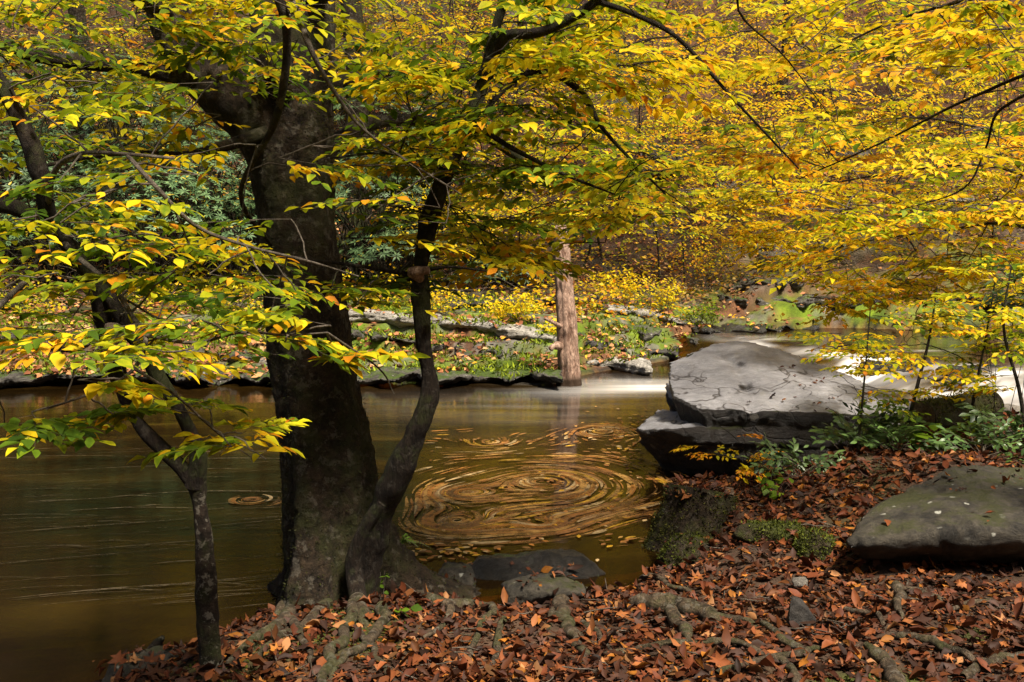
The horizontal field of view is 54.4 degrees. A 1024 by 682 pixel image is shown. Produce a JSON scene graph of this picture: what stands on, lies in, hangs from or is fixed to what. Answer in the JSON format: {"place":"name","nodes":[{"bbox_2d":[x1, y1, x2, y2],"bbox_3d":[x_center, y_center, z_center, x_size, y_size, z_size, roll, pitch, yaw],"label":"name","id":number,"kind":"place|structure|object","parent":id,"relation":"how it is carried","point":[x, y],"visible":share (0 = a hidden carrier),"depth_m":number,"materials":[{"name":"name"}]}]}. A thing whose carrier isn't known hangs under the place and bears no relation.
{"place":"outdoors","nodes":[
{"label":"outdoors","id":0,"kind":"place"},
{"bbox_2d":[0,328,1023,681],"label":"river","id":1,"kind":"structure","parent":0,"point":[60,630],"depth_m":8.40,"materials":[{"name":"liquid"}]},
{"bbox_2d":[1,448,462,608],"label":"foam threads","id":2,"kind":"object","parent":1,"relation":"on","point":[151,543],"visible":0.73,"depth_m":6.96,"materials":[{"name":"liquid"}]},
{"bbox_2d":[228,406,709,563],"bbox_3d":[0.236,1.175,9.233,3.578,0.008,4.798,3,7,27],"label":"floating leaves","id":3,"kind":"object","parent":1,"relation":"on","point":[429,520],"visible":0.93,"depth_m":8.08,"materials":[{"name":"plant"}]},
{"bbox_2d":[0,0,1023,681],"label":"ground","id":4,"kind":"structure","parent":0,"point":[776,318],"depth_m":20.37,"materials":[{"name":"soil"}]},
{"bbox_2d":[0,116,104,266],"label":"rhododendron","id":5,"kind":"object","parent":4,"relation":"on","point":[24,179],"visible":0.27,"depth_m":20.08,"materials":[{"name":"green plant"}]},
{"bbox_2d":[0,186,150,289],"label":"rhododendron","id":6,"kind":"object","parent":4,"relation":"on","point":[66,270],"visible":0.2,"depth_m":19.21,"materials":[{"name":"green plant"}]},
{"bbox_2d":[68,0,92,149],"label":"hillside tree","id":7,"kind":"object","parent":4,"relation":"on","point":[78,12],"visible":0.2,"depth_m":24.06,"materials":[{"name":"brown plant"}]},
{"bbox_2d":[0,24,188,191],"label":"rhododendron","id":8,"kind":"object","parent":4,"relation":"on","point":[41,100],"visible":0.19,"depth_m":22.50,"materials":[{"name":"green plant"}]},
{"bbox_2d":[0,0,219,145],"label":"hillside tree","id":9,"kind":"object","parent":4,"relation":"on","point":[107,23],"visible":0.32,"depth_m":23.21,"materials":[{"name":"yellow plant"}]},
{"bbox_2d":[1,83,229,212],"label":"rhododendron","id":10,"kind":"object","parent":4,"relation":"on","point":[83,129],"visible":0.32,"depth_m":21.46,"materials":[{"name":"green plant"}]},
{"bbox_2d":[0,361,269,387],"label":"rock ledge","id":11,"kind":"object","parent":4,"relation":"on","point":[16,378],"visible":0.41,"depth_m":14.09,"materials":[{"name":"stone"}]},
{"bbox_2d":[102,646,185,681],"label":"rock","id":12,"kind":"object","parent":4,"relation":"on","point":[111,672],"visible":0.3,"depth_m":4.64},
{"bbox_2d":[53,156,254,289],"bbox_3d":[-6.824,-2.312,19.110,4.246,2.642,2.599,0,6,0],"label":"rhododendron","id":13,"kind":"object","parent":4,"relation":"on","point":[160,261],"visible":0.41,"depth_m":18.82,"materials":[{"name":"green plant"}]},
{"bbox_2d":[99,114,256,266],"bbox_3d":[-6.169,-3.066,20.303,4.527,3.096,2.660,0,6,0],"label":"rhododendron","id":14,"kind":"object","parent":4,"relation":"on","point":[237,156],"visible":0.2,"depth_m":20.07,"materials":[{"name":"green plant"}]},
{"bbox_2d":[0,69,430,670],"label":"forked sapling","id":15,"kind":"object","parent":4,"relation":"on","point":[116,323],"visible":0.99,"depth_m":3.51,"materials":[{"name":"yellow plant"}]},
{"bbox_2d":[179,183,261,291],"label":"rhododendron","id":16,"kind":"object","parent":4,"relation":"on","point":[229,233],"visible":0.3,"depth_m":18.98,"materials":[{"name":"green plant"}]},
{"bbox_2d":[212,175,362,276],"bbox_3d":[-4.525,-2.410,19.870,3.132,2.590,2.276,0,6,0],"label":"rhododendron","id":17,"kind":"object","parent":4,"relation":"on","point":[253,203],"visible":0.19,"depth_m":19.64,"materials":[{"name":"green plant"}]},
{"bbox_2d":[0,0,691,681],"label":"beech tree","id":18,"kind":"object","parent":4,"relation":"on","point":[276,122],"visible":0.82,"depth_m":5.42,"materials":[{"name":"brown plant"}]},
{"bbox_2d":[340,0,370,195],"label":"hillside tree","id":19,"kind":"object","parent":4,"relation":"on","point":[351,13],"visible":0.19,"depth_m":22.10,"materials":[{"name":"brown plant"}]},
{"bbox_2d":[334,134,430,284],"bbox_3d":[-2.783,-2.610,19.818,3.184,3.055,2.480,0,6,0],"label":"rhododendron","id":20,"kind":"object","parent":4,"relation":"on","point":[352,223],"visible":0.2,"depth_m":19.70,"materials":[{"name":"green plant"}]},
{"bbox_2d":[333,82,436,191],"bbox_3d":[-3.415,-4.689,22.702,4.198,2.675,2.760,0,6,0],"label":"rhododendron","id":21,"kind":"object","parent":4,"relation":"on","point":[342,116],"visible":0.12,"depth_m":22.35,"materials":[{"name":"green plant"}]},
{"bbox_2d":[0,291,775,378],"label":"moss tufts","id":22,"kind":"object","parent":4,"relation":"on","point":[408,334],"visible":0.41,"depth_m":16.23,"materials":[{"name":"green plant"}]},
{"bbox_2d":[335,0,454,59],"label":"hillside tree","id":23,"kind":"object","parent":4,"relation":"on","point":[390,9],"visible":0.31,"depth_m":24.48,"materials":[{"name":"yellow plant"}]},
{"bbox_2d":[337,217,473,289],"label":"rhododendron","id":24,"kind":"object","parent":4,"relation":"on","point":[364,258],"visible":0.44,"depth_m":19.20,"materials":[{"name":"green plant"}]},
{"bbox_2d":[356,126,496,248],"bbox_3d":[-1.852,-3.301,21.277,3.155,2.718,2.224,0,6,0],"label":"rhododendron","id":25,"kind":"object","parent":4,"relation":"on","point":[451,191],"visible":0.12,"depth_m":21.22,"materials":[{"name":"green plant"}]},
{"bbox_2d":[351,327,503,358],"bbox_3d":[-1.694,0.022,16.205,3.434,0.544,1.108,2,7,15],"label":"rock ledge","id":26,"kind":"object","parent":4,"relation":"on","point":[376,337],"visible":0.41,"depth_m":15.93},
{"bbox_2d":[335,0,521,133],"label":"hillside tree","id":27,"kind":"object","parent":4,"relation":"on","point":[394,31],"visible":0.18,"depth_m":22.93,"materials":[{"name":"yellow plant"}]},
{"bbox_2d":[335,0,531,117],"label":"hillside tree","id":28,"kind":"object","parent":4,"relation":"on","point":[406,25],"visible":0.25,"depth_m":24.11,"materials":[{"name":"yellow plant"}]},
{"bbox_2d":[381,179,519,291],"bbox_3d":[-1.260,-2.141,19.333,2.843,2.458,1.775,0,6,0],"label":"shrub","id":29,"kind":"object","parent":4,"relation":"on","point":[473,207],"visible":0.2,"depth_m":19.14,"materials":[{"name":"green plant"}]},
{"bbox_2d":[348,308,556,342],"bbox_3d":[-1.334,-0.229,16.980,4.653,0.672,0.981,2,7,17],"label":"fallen log","id":30,"kind":"object","parent":4,"relation":"on","point":[516,332],"visible":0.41,"depth_m":16.75,"materials":[{"name":"wood"}]},
{"bbox_2d":[438,561,475,586],"bbox_3d":[-0.365,1.510,6.199,0.288,0.238,0.230,0,6,0],"label":"rock","id":31,"kind":"object","parent":4,"relation":"on","point":[458,569],"visible":0.44,"depth_m":6.15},
{"bbox_2d":[357,362,562,385],"bbox_3d":[-1.235,0.505,14.423,3.922,0.332,1.792,0,6,0],"label":"rock ledge","id":32,"kind":"object","parent":4,"relation":"on","point":[397,375],"visible":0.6,"depth_m":14.12,"materials":[{"name":"stone"}]},
{"bbox_2d":[433,251,552,288],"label":"rhododendron","id":33,"kind":"object","parent":4,"relation":"on","point":[515,284],"visible":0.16,"depth_m":19.30,"materials":[{"name":"green plant"}]},
{"bbox_2d":[475,289,543,321],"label":"shrub","id":34,"kind":"object","parent":4,"relation":"on","point":[512,308],"visible":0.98,"depth_m":16.89,"materials":[{"name":"yellow plant"}]},
{"bbox_2d":[0,30,1023,379],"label":"leaf litter","id":35,"kind":"object","parent":4,"relation":"on","point":[246,368],"visible":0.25,"depth_m":18.00,"materials":[{"name":"plant"}]},
{"bbox_2d":[0,0,1023,328],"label":"undergrowth","id":36,"kind":"object","parent":4,"relation":"on","point":[590,302],"visible":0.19,"depth_m":21.30,"materials":[{"name":"yellow plant"}]},
{"bbox_2d":[0,0,1023,327],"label":"brush","id":37,"kind":"object","parent":4,"relation":"on","point":[956,128],"visible":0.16,"depth_m":23.11,"materials":[{"name":"yellow plant"}]},
{"bbox_2d":[455,123,582,250],"bbox_3d":[0.074,-2.856,20.037,2.828,3.001,1.870,0,6,0],"label":"shrub","id":38,"kind":"object","parent":4,"relation":"on","point":[525,198],"visible":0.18,"depth_m":20.14,"materials":[{"name":"yellow plant"}]},
{"bbox_2d":[446,292,604,310],"bbox_3d":[0.521,-0.677,18.926,3.771,0.476,1.453,-3,7,-28],"label":"rock ledge","id":39,"kind":"object","parent":4,"relation":"on","point":[475,303],"visible":0.18,"depth_m":18.37,"materials":[{"name":"stone"}]},
{"bbox_2d":[469,548,605,580],"bbox_3d":[0.133,1.541,6.594,0.943,0.410,0.855,0,6,0],"label":"rock","id":40,"kind":"object","parent":4,"relation":"on","point":[499,566],"visible":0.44,"depth_m":6.38,"materials":[{"name":"stone"}]},
{"bbox_2d":[501,573,585,604],"bbox_3d":[0.188,1.503,5.950,0.507,0.185,0.301,0,6,0],"label":"rock","id":41,"kind":"object","parent":4,"relation":"on","point":[531,591],"visible":0.75,"depth_m":5.84,"materials":[{"name":"stone"}]},
{"bbox_2d":[291,0,798,600],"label":"leaning tree","id":42,"kind":"object","parent":4,"relation":"on","point":[365,552],"visible":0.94,"depth_m":5.06,"materials":[{"name":"yellow plant"}]},
{"bbox_2d":[428,0,667,155],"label":"hillside tree","id":43,"kind":"object","parent":4,"relation":"on","point":[545,85],"visible":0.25,"depth_m":22.81,"materials":[{"name":"yellow plant"}]},
{"bbox_2d":[92,364,1023,681],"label":"leaf litter","id":44,"kind":"object","parent":4,"relation":"on","point":[536,666],"visible":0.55,"depth_m":4.88,"materials":[{"name":"plant"}]},
{"bbox_2d":[544,225,581,386],"bbox_3d":[0.739,-0.458,14.104,0.576,2.413,0.476,0,6,0],"label":"dead trunk","id":45,"kind":"object","parent":4,"relation":"on","point":[565,345],"visible":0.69,"depth_m":14.05,"materials":[{"name":"brown wood"}]},
{"bbox_2d":[428,89,716,278],"bbox_3d":[1.112,-2.854,19.399,5.501,3.591,4.134,0,6,0],"label":"hillside tree","id":46,"kind":"object","parent":4,"relation":"on","point":[569,201],"visible":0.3,"depth_m":19.35,"materials":[{"name":"yellow plant"}]},
{"bbox_2d":[150,375,1022,681],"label":"fallen twigs","id":47,"kind":"object","parent":4,"relation":"on","point":[662,617],"visible":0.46,"depth_m":4.99,"materials":[{"name":"wood"}]},
{"bbox_2d":[186,603,986,681],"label":"moss","id":48,"kind":"object","parent":4,"relation":"on","point":[322,639],"visible":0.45,"depth_m":4.59,"materials":[{"name":"green plant"}]},
{"bbox_2d":[466,58,709,260],"bbox_3d":[1.544,-3.779,21.347,5.374,4.379,4.000,0,6,0],"label":"hillside tree","id":49,"kind":"object","parent":4,"relation":"on","point":[548,149],"visible":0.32,"depth_m":21.52,"materials":[{"name":"yellow plant"}]},
{"bbox_2d":[587,356,652,374],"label":"rock ledge","id":50,"kind":"object","parent":4,"relation":"on","point":[641,366],"visible":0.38,"depth_m":15.45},
{"bbox_2d":[585,263,666,305],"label":"shrub","id":51,"kind":"object","parent":4,"relation":"on","point":[625,282],"visible":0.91,"depth_m":18.76,"materials":[{"name":"yellow plant"}]},
{"bbox_2d":[585,335,679,359],"bbox_3d":[2.348,0.184,17.113,2.890,0.603,1.347,-3,7,-21],"label":"rock ledge","id":52,"kind":"object","parent":4,"relation":"on","point":[672,355],"visible":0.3,"depth_m":16.71,"materials":[{"name":"stone"}]},
{"bbox_2d":[578,323,698,343],"bbox_3d":[2.267,-0.024,18.169,2.836,0.689,1.812,-2,7,-17],"label":"rock ledge","id":53,"kind":"object","parent":4,"relation":"on","point":[652,334],"visible":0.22,"depth_m":17.75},
{"bbox_2d":[603,304,686,325],"bbox_3d":[2.459,-0.474,18.918,1.777,0.539,0.833,-2,7,-18],"label":"fallen log","id":54,"kind":"object","parent":4,"relation":"on","point":[663,319],"visible":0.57,"depth_m":18.62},
{"bbox_2d":[529,18,780,210],"bbox_3d":[3.085,-5.090,23.066,5.558,4.407,4.729,0,6,0],"label":"hillside tree","id":55,"kind":"object","parent":4,"relation":"on","point":[638,104],"visible":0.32,"depth_m":22.73,"materials":[{"name":"yellow plant"}]},
{"bbox_2d":[647,276,684,315],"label":"shrub","id":56,"kind":"object","parent":4,"relation":"on","point":[669,294],"visible":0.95,"depth_m":18.98,"materials":[{"name":"yellow plant"}]},
{"bbox_2d":[543,101,810,284],"bbox_3d":[3.317,-3.043,21.271,5.366,3.979,4.117,0,6,0],"label":"hillside tree","id":57,"kind":"object","parent":4,"relation":"on","point":[660,167],"visible":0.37,"depth_m":20.99,"materials":[{"name":"yellow plant"}]},
{"bbox_2d":[664,604,692,639],"bbox_3d":[0.842,1.418,4.856,0.103,0.201,0.839,0,6,2],"label":"exposed root","id":58,"kind":"object","parent":4,"relation":"on","point":[672,613],"visible":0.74,"depth_m":5.07,"materials":[{"name":"brown plant"}]},
{"bbox_2d":[571,0,791,185],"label":"hillside tree","id":59,"kind":"object","parent":4,"relation":"on","point":[697,47],"visible":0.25,"depth_m":24.73,"materials":[{"name":"yellow plant"}]},
{"bbox_2d":[601,637,765,659],"bbox_3d":[0.780,1.389,4.444,0.747,0.171,0.199,2,7,21],"label":"exposed root","id":60,"kind":"object","parent":4,"relation":"on","point":[716,640],"visible":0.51,"depth_m":4.44,"materials":[{"name":"brown plant"}]},
{"bbox_2d":[656,529,716,568],"bbox_3d":[1.172,1.409,6.546,0.446,0.358,0.384,0,6,0],"label":"mossy mound","id":61,"kind":"object","parent":4,"relation":"on","point":[674,550],"visible":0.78,"depth_m":6.46,"materials":[{"name":"green plant"}]},
{"bbox_2d":[638,483,738,551],"bbox_3d":[1.226,1.399,6.976,0.815,0.841,0.778,-6,9,-43],"label":"mossy rock","id":62,"kind":"object","parent":4,"relation":"on","point":[699,513],"visible":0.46,"depth_m":6.85,"materials":[{"name":"stone"}]},
{"bbox_2d":[627,592,757,628],"bbox_3d":[0.972,1.425,5.235,0.175,0.165,0.851,-6,9,-42],"label":"exposed root","id":63,"kind":"object","parent":4,"relation":"on","point":[698,609],"visible":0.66,"depth_m":5.29,"materials":[{"name":"brown plant"}]},
{"bbox_2d":[571,133,828,296],"bbox_3d":[3.988,-2.476,20.465,5.499,3.420,4.272,0,6,0],"label":"hillside tree","id":64,"kind":"object","parent":4,"relation":"on","point":[679,222],"visible":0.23,"depth_m":20.76,"materials":[{"name":"yellow plant"}]},
{"bbox_2d":[666,230,750,289],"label":"shrub","id":65,"kind":"object","parent":4,"relation":"on","point":[699,260],"visible":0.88,"depth_m":21.30,"materials":[{"name":"yellow plant"}]},
{"bbox_2d":[669,425,782,484],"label":"maple seedling","id":66,"kind":"object","parent":4,"relation":"on","point":[750,471],"visible":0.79,"depth_m":7.47,"materials":[{"name":"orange plant"}]},
{"bbox_2d":[612,60,856,227],"bbox_3d":[4.999,-4.495,22.796,5.261,4.155,4.109,0,6,0],"label":"hillside tree","id":67,"kind":"object","parent":4,"relation":"on","point":[811,70],"visible":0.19,"depth_m":22.79,"materials":[{"name":"yellow plant"}]},
{"bbox_2d":[691,322,818,333],"bbox_3d":[4.707,-0.192,19.018,2.813,0.298,1.374,-1,7,-13],"label":"rock ledge","id":68,"kind":"object","parent":4,"relation":"on","point":[705,329],"visible":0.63,"depth_m":18.94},
{"bbox_2d":[673,299,726,328],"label":"shrub","id":69,"kind":"object","parent":68,"relation":"on","point":[703,311],"visible":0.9,"depth_m":18.95,"materials":[{"name":"green plant"}]},
{"bbox_2d":[716,290,814,308],"bbox_3d":[5.001,-0.741,20.486,2.552,0.576,1.319,6,9,42],"label":"rock ledge","id":70,"kind":"object","parent":4,"relation":"on","point":[805,300],"visible":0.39,"depth_m":20.00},
{"bbox_2d":[723,276,804,291],"bbox_3d":[5.341,-1.107,20.813,1.741,0.528,1.421,0,6,0],"label":"rock ledge","id":71,"kind":"object","parent":70,"relation":"on","point":[796,285],"visible":0.43,"depth_m":20.55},
{"bbox_2d":[731,517,806,543],"bbox_3d":[1.607,1.185,6.175,0.495,0.194,0.250,0,6,0],"label":"mossy mound","id":72,"kind":"object","parent":4,"relation":"on","point":[750,531],"visible":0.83,"depth_m":6.12,"materials":[{"name":"green plant"}]},
{"bbox_2d":[666,0,871,161],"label":"hillside tree","id":73,"kind":"object","parent":4,"relation":"on","point":[757,44],"visible":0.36,"depth_m":24.47,"materials":[{"name":"yellow plant"}]},
{"bbox_2d":[714,645,825,677],"bbox_3d":[1.132,1.371,4.254,0.684,0.098,0.066,-4,8,-33],"label":"exposed root","id":74,"kind":"object","parent":4,"relation":"on","point":[800,652],"visible":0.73,"depth_m":4.27,"materials":[{"name":"brown plant"}]},
{"bbox_2d":[636,341,910,477],"bbox_3d":[2.714,0.761,9.588,3.181,1.412,2.261,0,6,0],"label":"boulder","id":75,"kind":"object","parent":4,"relation":"on","point":[710,389],"visible":0.71,"depth_m":8.82,"materials":[{"name":"stone"}]},
{"bbox_2d":[640,81,918,251],"bbox_3d":[5.464,-3.543,21.200,5.610,3.757,4.120,0,6,0],"label":"hillside tree","id":76,"kind":"object","parent":4,"relation":"on","point":[744,122],"visible":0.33,"depth_m":20.69,"materials":[{"name":"yellow plant"}]},
{"bbox_2d":[742,430,845,476],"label":"evergreen plant","id":77,"kind":"object","parent":4,"relation":"on","point":[778,457],"visible":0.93,"depth_m":7.44,"materials":[{"name":"green plant"}]},
{"bbox_2d":[787,597,815,626],"bbox_3d":[1.410,1.346,4.847,0.170,0.252,0.148,0,6,0],"label":"stone","id":78,"kind":"object","parent":4,"relation":"on","point":[799,611],"visible":0.62,"depth_m":4.78,"materials":[{"name":"stone"}]},
{"bbox_2d":[789,525,835,560],"bbox_3d":[1.792,1.219,5.926,0.271,0.249,0.322,0,6,0],"label":"mossy mound","id":79,"kind":"object","parent":4,"relation":"on","point":[817,542],"visible":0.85,"depth_m":5.84,"materials":[{"name":"green plant"}]},
{"bbox_2d":[698,56,941,207],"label":"hillside tree","id":80,"kind":"object","parent":4,"relation":"on","point":[789,113],"visible":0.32,"depth_m":22.95,"materials":[{"name":"yellow plant"}]},
{"bbox_2d":[733,0,924,119],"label":"hillside tree","id":81,"kind":"object","parent":4,"relation":"on","point":[750,22],"visible":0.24,"depth_m":26.76,"materials":[{"name":"yellow plant"}]},
{"bbox_2d":[637,0,1023,209],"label":"beech tree","id":82,"kind":"object","parent":4,"relation":"on","point":[953,25],"visible":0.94,"depth_m":5.78,"materials":[{"name":"yellow plant"}]},
{"bbox_2d":[659,116,1023,338],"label":"yellow tree","id":83,"kind":"object","parent":4,"relation":"on","point":[980,212],"visible":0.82,"depth_m":9.58,"materials":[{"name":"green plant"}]},
{"bbox_2d":[778,307,912,452],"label":"sapling","id":84,"kind":"object","parent":4,"relation":"on","point":[852,349],"visible":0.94,"depth_m":7.64,"materials":[{"name":"yellow plant"}]},
{"bbox_2d":[808,414,894,452],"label":"evergreen plant","id":85,"kind":"object","parent":4,"relation":"on","point":[829,437],"visible":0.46,"depth_m":7.86,"materials":[{"name":"green plant"}]},
{"bbox_2d":[810,396,929,445],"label":"evergreen plant","id":86,"kind":"object","parent":4,"relation":"on","point":[882,420],"visible":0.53,"depth_m":7.82,"materials":[{"name":"green plant"}]},
{"bbox_2d":[744,89,1013,251],"bbox_3d":[7.354,-3.441,20.936,5.382,3.532,4.205,0,6,0],"label":"hillside tree","id":87,"kind":"object","parent":4,"relation":"on","point":[925,187],"visible":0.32,"depth_m":20.43,"materials":[{"name":"yellow plant"}]},
{"bbox_2d":[863,641,905,681],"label":"exposed root","id":88,"kind":"object","parent":4,"relation":"on","point":[886,662],"visible":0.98,"depth_m":4.25,"materials":[{"name":"brown plant"}]},
{"bbox_2d":[771,31,1006,177],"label":"hillside tree","id":89,"kind":"object","parent":4,"relation":"on","point":[875,97],"visible":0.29,"depth_m":24.24,"materials":[{"name":"yellow plant"}]},
{"bbox_2d":[891,580,906,622],"bbox_3d":[1.949,1.315,5.006,0.079,0.107,0.648,2,7,20],"label":"exposed root","id":90,"kind":"object","parent":4,"relation":"on","point":[897,587],"visible":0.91,"depth_m":5.01,"materials":[{"name":"brown plant"}]},
{"bbox_2d":[842,411,958,453],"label":"evergreen plant","id":91,"kind":"object","parent":4,"relation":"on","point":[932,446],"visible":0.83,"depth_m":7.43,"materials":[{"name":"green plant"}]},
{"bbox_2d":[805,0,1017,119],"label":"hillside tree","id":92,"kind":"object","parent":4,"relation":"on","point":[895,9],"visible":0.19,"depth_m":27.01,"materials":[{"name":"yellow plant"}]},
{"bbox_2d":[802,290,1023,309],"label":"rock ledge","id":93,"kind":"object","parent":4,"relation":"on","point":[987,307],"visible":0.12,"depth_m":19.56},
{"bbox_2d":[811,77,1023,251],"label":"hillside tree","id":94,"kind":"object","parent":4,"relation":"on","point":[949,183],"visible":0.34,"depth_m":20.67,"materials":[{"name":"yellow plant"}]},
{"bbox_2d":[840,286,999,423],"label":"sapling","id":95,"kind":"object","parent":4,"relation":"on","point":[923,362],"visible":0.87,"depth_m":7.57,"materials":[{"name":"yellow plant"}]},
{"bbox_2d":[890,631,974,662],"bbox_3d":[1.894,1.359,4.444,0.078,0.069,0.401,-6,9,-43],"label":"exposed root","id":96,"kind":"object","parent":4,"relation":"on","point":[935,641],"visible":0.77,"depth_m":4.44,"materials":[{"name":"grey plant"}]},
{"bbox_2d":[846,465,1023,564],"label":"rock slab","id":97,"kind":"object","parent":4,"relation":"on","point":[939,520],"visible":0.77,"depth_m":5.56,"materials":[{"name":"stone"}]},
{"bbox_2d":[862,3,1023,148],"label":"hillside tree","id":98,"kind":"object","parent":4,"relation":"on","point":[976,86],"visible":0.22,"depth_m":25.09,"materials":[{"name":"yellow plant"}]},
{"bbox_2d":[886,72,1023,237],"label":"hillside tree","id":99,"kind":"object","parent":4,"relation":"on","point":[995,180],"visible":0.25,"depth_m":21.68,"materials":[{"name":"yellow plant"}]},
{"bbox_2d":[909,388,1003,430],"bbox_3d":[3.769,0.575,8.435,0.908,0.331,0.338,-4,7,-30],"label":"cut log","id":100,"kind":"object","parent":4,"relation":"on","point":[938,409],"visible":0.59,"depth_m":8.25,"materials":[{"name":"brown plant"}]},
{"bbox_2d":[892,276,1023,432],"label":"sapling","id":101,"kind":"object","parent":4,"relation":"on","point":[981,388],"visible":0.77,"depth_m":7.71,"materials":[{"name":"yellow plant"}]},
{"bbox_2d":[928,252,1023,428],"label":"sapling","id":102,"kind":"object","parent":4,"relation":"on","point":[1004,317],"visible":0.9,"depth_m":7.29,"materials":[{"name":"yellow plant"}]},
{"bbox_2d":[929,417,1023,464],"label":"evergreen plant","id":103,"kind":"object","parent":4,"relation":"on","point":[996,442],"visible":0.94,"depth_m":7.17,"materials":[{"name":"green plant"}]},
{"bbox_2d":[949,402,1023,441],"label":"evergreen plant","id":104,"kind":"object","parent":4,"relation":"on","point":[973,412],"visible":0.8,"depth_m":7.34,"materials":[{"name":"green plant"}]},
{"bbox_2d":[960,651,1023,678],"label":"exposed root","id":105,"kind":"object","parent":4,"relation":"on","point":[972,669],"visible":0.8,"depth_m":4.22,"materials":[{"name":"grey plant"}]},
{"bbox_2d":[970,268,1023,431],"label":"sapling","id":106,"kind":"object","parent":4,"relation":"on","point":[985,298],"visible":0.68,"depth_m":7.79,"materials":[{"name":"plant"}]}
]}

